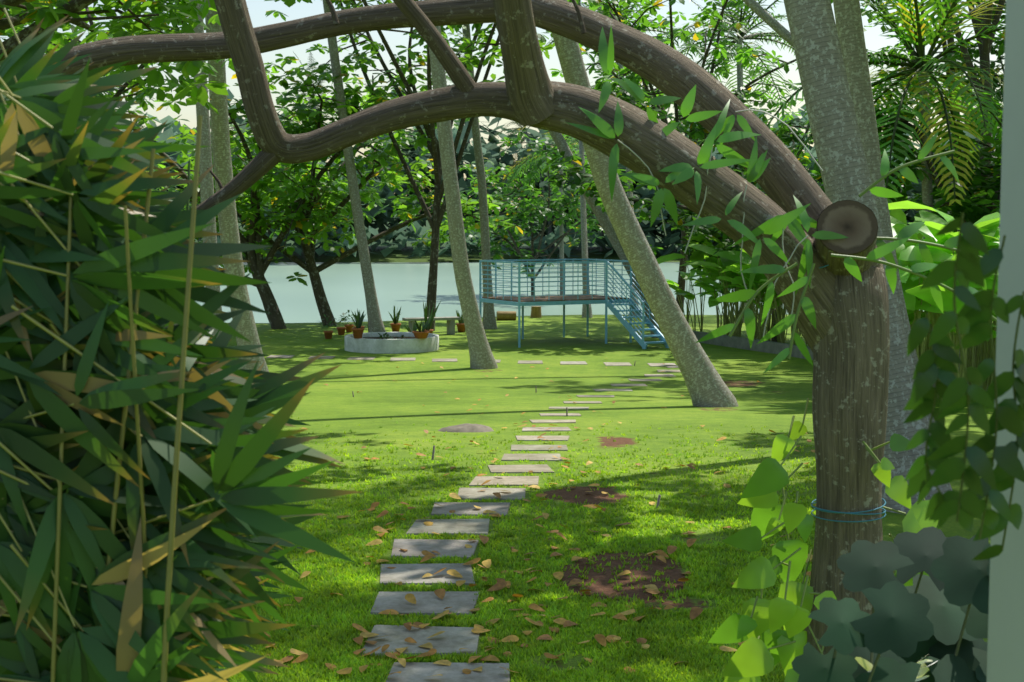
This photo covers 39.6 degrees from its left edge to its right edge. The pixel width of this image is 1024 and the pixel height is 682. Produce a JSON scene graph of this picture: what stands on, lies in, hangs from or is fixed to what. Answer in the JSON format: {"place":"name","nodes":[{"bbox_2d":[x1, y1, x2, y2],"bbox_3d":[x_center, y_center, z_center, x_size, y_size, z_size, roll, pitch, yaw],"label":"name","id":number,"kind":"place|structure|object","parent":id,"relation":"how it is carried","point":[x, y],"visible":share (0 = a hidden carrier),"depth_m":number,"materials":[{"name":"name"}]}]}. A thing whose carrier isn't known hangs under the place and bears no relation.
{"place":"outdoors","nodes":[
{"label":"outdoors","id":0,"kind":"place"},
{"bbox_2d":[0,0,1005,210],"label":"sky","id":1,"kind":"structure","parent":0,"point":[257,9],"materials":[{"name":"white"}]},
{"bbox_2d":[195,262,923,322],"bbox_3d":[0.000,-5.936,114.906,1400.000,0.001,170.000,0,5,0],"label":"lake water","id":2,"kind":"structure","parent":0,"point":[403,286],"depth_m":77.74,"materials":[{"name":"grey liquid"}]},
{"bbox_2d":[195,214,994,681],"bbox_3d":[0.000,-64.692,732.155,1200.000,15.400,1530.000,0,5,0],"label":"ground","id":3,"kind":"structure","parent":0,"point":[419,394],"depth_m":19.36,"materials":[{"name":"green plant"}]},
{"bbox_2d":[0,8,214,681],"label":"bamboo stems","id":4,"kind":"object","parent":3,"relation":"on","point":[54,595],"visible":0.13,"depth_m":2.31,"materials":[{"name":"green plant"}]},
{"bbox_2d":[0,16,359,681],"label":"bamboo leaves","id":5,"kind":"object","parent":4,"relation":"on","point":[233,535],"visible":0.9,"depth_m":2.34,"materials":[{"name":"green plant"}]},
{"bbox_2d":[344,332,438,353],"bbox_3d":[-3.113,0.060,36.865,2.440,0.410,2.440,0,5,0],"label":"planter ring","id":6,"kind":"object","parent":3,"relation":"on","point":[430,343],"visible":0.84,"depth_m":35.88,"materials":[{"name":"grey concrete"}]},
{"bbox_2d":[365,337,414,338],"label":"planter soil","id":7,"kind":"structure","parent":6,"relation":"on","point":[387,337],"depth_m":37.59,"materials":[{"name":"brown soil"}]},
{"bbox_2d":[323,323,464,338],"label":"flower pots","id":8,"kind":"object","parent":3,"relation":"on","point":[357,333],"visible":0.84,"depth_m":40.14,"materials":[{"name":"ceramic"}]},
{"bbox_2d":[319,299,463,338],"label":"potted plants","id":9,"kind":"object","parent":8,"relation":"in","point":[358,319],"visible":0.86,"depth_m":40.13,"materials":[{"name":"green plant"}]},
{"bbox_2d":[402,316,460,334],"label":"concrete bench","id":10,"kind":"object","parent":3,"relation":"on","point":[450,325],"visible":0.74,"depth_m":41.58,"materials":[{"name":"grey concrete"}]},
{"bbox_2d":[43,0,889,654],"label":"wooden arch","id":11,"kind":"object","parent":3,"relation":"on","point":[847,340],"visible":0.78,"depth_m":4.53,"materials":[{"name":"brown plant"}]},
{"bbox_2d":[617,109,996,681],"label":"plant stems and roots","id":12,"kind":"object","parent":11,"relation":"attached to","point":[869,450],"visible":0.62,"depth_m":4.39,"materials":[{"name":"green plant"}]},
{"bbox_2d":[566,26,986,372],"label":"orchid leaves","id":13,"kind":"object","parent":12,"relation":"attached to","point":[794,220],"visible":0.91,"depth_m":4.39,"materials":[{"name":"green plant"}]},
{"bbox_2d":[708,421,937,681],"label":"climbing vine leaves","id":14,"kind":"object","parent":12,"relation":"attached to","point":[753,658],"visible":0.59,"depth_m":4.51,"materials":[{"name":"green plant"}]},
{"bbox_2d":[814,200,877,275],"bbox_3d":[1.055,-0.299,4.534,0.209,0.300,0.339,1,5,13],"label":"tree stub bark","id":15,"kind":"object","parent":11,"relation":"attached to","point":[836,266],"visible":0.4,"depth_m":4.45,"materials":[{"name":"brown wood"}]},
{"bbox_2d":[817,200,877,254],"bbox_3d":[1.037,-0.351,4.400,0.183,0.170,0.088,0,5,0],"label":"tree stub","id":16,"kind":"object","parent":15,"relation":"on","point":[855,222],"visible":0.99,"depth_m":4.39,"materials":[{"name":"brown wood"}]},
{"bbox_2d":[811,265,885,521],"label":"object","id":17,"kind":"object","parent":11,"relation":"attached to","point":[830,511],"visible":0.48,"depth_m":4.50,"materials":[{"name":"blue"}]},
{"bbox_2d":[266,355,680,681],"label":"stepping stones","id":18,"kind":"object","parent":3,"relation":"on","point":[451,639],"visible":0.69,"depth_m":9.06,"materials":[{"name":"grey stone"}]},
{"bbox_2d":[0,0,1005,341],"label":"broadleaf tree","id":19,"kind":"object","parent":3,"relation":"on","point":[982,190],"depth_m":42.11,"materials":[{"name":"green plant"}]},
{"bbox_2d":[497,307,541,319],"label":"tree stump bark","id":20,"kind":"object","parent":3,"relation":"on","point":[511,315],"visible":0.62,"depth_m":47.68,"materials":[{"name":"brown wood"}]},
{"bbox_2d":[263,358,815,676],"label":"fallen leaves","id":21,"kind":"object","parent":3,"relation":"on","point":[601,639],"visible":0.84,"depth_m":8.21,"materials":[{"name":"brown plant"}]},
{"bbox_2d":[352,361,738,613],"bbox_3d":[-0.445,1.013,20.352,4.994,1.219,25.028,0,5,4],"label":"lawn mound and pegs","id":22,"kind":"object","parent":3,"relation":"on","point":[466,427],"visible":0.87,"depth_m":16.41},
{"bbox_2d":[120,87,995,260],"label":"trees","id":23,"kind":"object","parent":3,"relation":"on","point":[490,150],"depth_m":137.56,"materials":[{"name":"green plant"}]},
{"bbox_2d":[291,44,998,162],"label":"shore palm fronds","id":24,"kind":"object","parent":23,"relation":"on","point":[319,82],"visible":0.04,"depth_m":142.14,"materials":[{"name":"green plant"}]},
{"bbox_2d":[479,259,668,348],"bbox_3d":[1.635,-1.000,38.249,3.511,2.292,4.405,-2,5,-27],"label":"blue platform frame","id":25,"kind":"object","parent":3,"relation":"on","point":[635,308],"visible":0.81,"depth_m":38.19,"materials":[{"name":"blue metal"}]},
{"bbox_2d":[482,294,628,301],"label":"platform deck","id":26,"kind":"structure","parent":25,"relation":"attached to","point":[573,297],"depth_m":38.56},
{"bbox_2d":[190,0,1005,514],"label":"coconut palm","id":27,"kind":"object","parent":3,"relation":"on","point":[832,66],"depth_m":25.10,"materials":[{"name":"grey plant"}]},
{"bbox_2d":[656,200,999,340],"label":"heliconia leaves","id":28,"kind":"object","parent":3,"relation":"on","point":[907,253],"visible":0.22,"depth_m":22.27,"materials":[{"name":"green plant"}]},
{"bbox_2d":[693,331,987,388],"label":"garden kerb wall","id":29,"kind":"structure","parent":3,"relation":"on","point":[772,347],"depth_m":36.52,"materials":[{"name":"grey concrete"}]},
{"bbox_2d":[987,0,1023,681],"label":"verandah post","id":30,"kind":"object","parent":3,"relation":"on","point":[1005,656],"visible":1,"depth_m":2.12,"materials":[{"name":"paint"}]},
{"bbox_2d":[903,213,1023,559],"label":"hanging vine","id":31,"kind":"object","parent":30,"relation":"attached to","point":[972,320],"visible":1,"depth_m":1.82,"materials":[{"name":"green plant"}]},
{"bbox_2d":[677,246,996,398],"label":"heliconia stalks","id":32,"kind":"object","parent":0,"point":[975,356],"visible":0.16,"depth_m":36.43,"materials":[{"name":"green plant"}]},
{"bbox_2d":[792,526,990,681],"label":"dark pot plant leaves","id":33,"kind":"object","parent":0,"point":[906,633],"visible":0.82,"depth_m":3.15,"materials":[{"name":"green plant"}]}
]}

